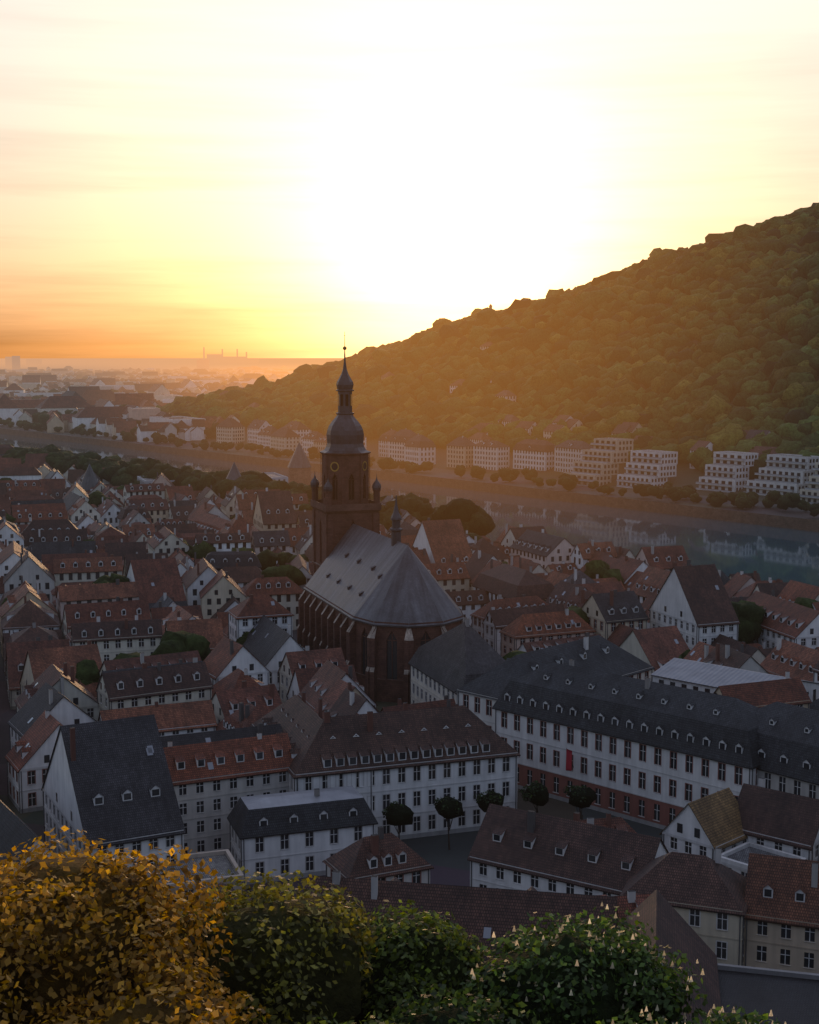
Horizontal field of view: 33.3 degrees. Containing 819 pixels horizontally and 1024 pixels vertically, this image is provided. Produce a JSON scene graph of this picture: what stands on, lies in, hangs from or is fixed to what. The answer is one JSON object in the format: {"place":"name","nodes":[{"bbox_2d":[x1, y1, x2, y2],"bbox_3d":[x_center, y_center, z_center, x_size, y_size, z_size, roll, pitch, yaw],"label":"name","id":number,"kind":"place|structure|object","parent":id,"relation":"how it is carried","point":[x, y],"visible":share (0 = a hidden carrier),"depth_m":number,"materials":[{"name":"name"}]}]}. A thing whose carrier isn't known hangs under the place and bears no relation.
{"place":"outdoors","nodes":[
{"label":"outdoors","id":0,"kind":"place"},
{"bbox_2d":[297,332,463,703],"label":"church","id":1,"kind":"structure","parent":0,"point":[376,606],"depth_m":312.34,"materials":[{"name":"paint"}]},
{"bbox_2d":[0,748,785,1023],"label":"trees","id":2,"kind":"object","parent":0,"point":[342,997],"visible":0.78,"depth_m":85.74,"materials":[{"name":"green plant"}]},
{"bbox_2d":[0,289,818,900],"bbox_3d":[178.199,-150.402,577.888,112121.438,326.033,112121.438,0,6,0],"label":"ground","id":3,"kind":"structure","parent":0,"point":[452,865],"depth_m":726.92,"materials":[{"name":"stone"}]},
{"bbox_2d":[0,366,318,486],"bbox_3d":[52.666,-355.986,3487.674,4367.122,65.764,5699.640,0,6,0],"label":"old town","id":4,"kind":"object","parent":3,"relation":"on","point":[93,400],"visible":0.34,"depth_m":1503.94,"materials":[{"name":"paint"}]},
{"bbox_2d":[5,304,491,369],"bbox_3d":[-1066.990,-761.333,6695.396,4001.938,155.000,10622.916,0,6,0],"label":"distant industrial buildings","id":5,"kind":"structure","parent":3,"relation":"on","point":[13,362],"depth_m":11874.60,"materials":[{"name":"concrete"},{"name":"metal"}]},
{"bbox_2d":[0,559,818,1023],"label":"town buildings","id":6,"kind":"structure","parent":3,"relation":"on","point":[268,745],"depth_m":210.59,"materials":[{"name":"paint"}]},
{"bbox_2d":[0,341,818,655],"bbox_3d":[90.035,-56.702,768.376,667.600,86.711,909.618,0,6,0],"label":"town buildings","id":7,"kind":"structure","parent":3,"relation":"on","point":[138,535],"depth_m":455.49,"materials":[{"name":"paint"}]},
{"bbox_2d":[0,368,818,684],"bbox_3d":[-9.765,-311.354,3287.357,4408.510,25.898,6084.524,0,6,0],"label":"town trees","id":8,"kind":"object","parent":3,"relation":"on","point":[470,514],"visible":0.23,"depth_m":630.71,"materials":[{"name":"green plant"}]},
{"bbox_2d":[0,433,818,586],"bbox_3d":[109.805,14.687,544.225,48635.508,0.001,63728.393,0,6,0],"label":"river","id":9,"kind":"structure","parent":3,"relation":"on","point":[727,548],"depth_m":615.87,"materials":[{"name":"grey liquid"}]},
{"bbox_2d":[156,254,818,452],"bbox_3d":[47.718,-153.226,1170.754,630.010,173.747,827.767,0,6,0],"label":"hill forest","id":10,"kind":"object","parent":3,"relation":"on","point":[599,391],"visible":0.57,"depth_m":1006.72,"materials":[{"name":"green plant"}]},
{"bbox_2d":[0,0,818,357],"label":"sky","id":11,"kind":"structure","parent":0,"point":[179,178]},
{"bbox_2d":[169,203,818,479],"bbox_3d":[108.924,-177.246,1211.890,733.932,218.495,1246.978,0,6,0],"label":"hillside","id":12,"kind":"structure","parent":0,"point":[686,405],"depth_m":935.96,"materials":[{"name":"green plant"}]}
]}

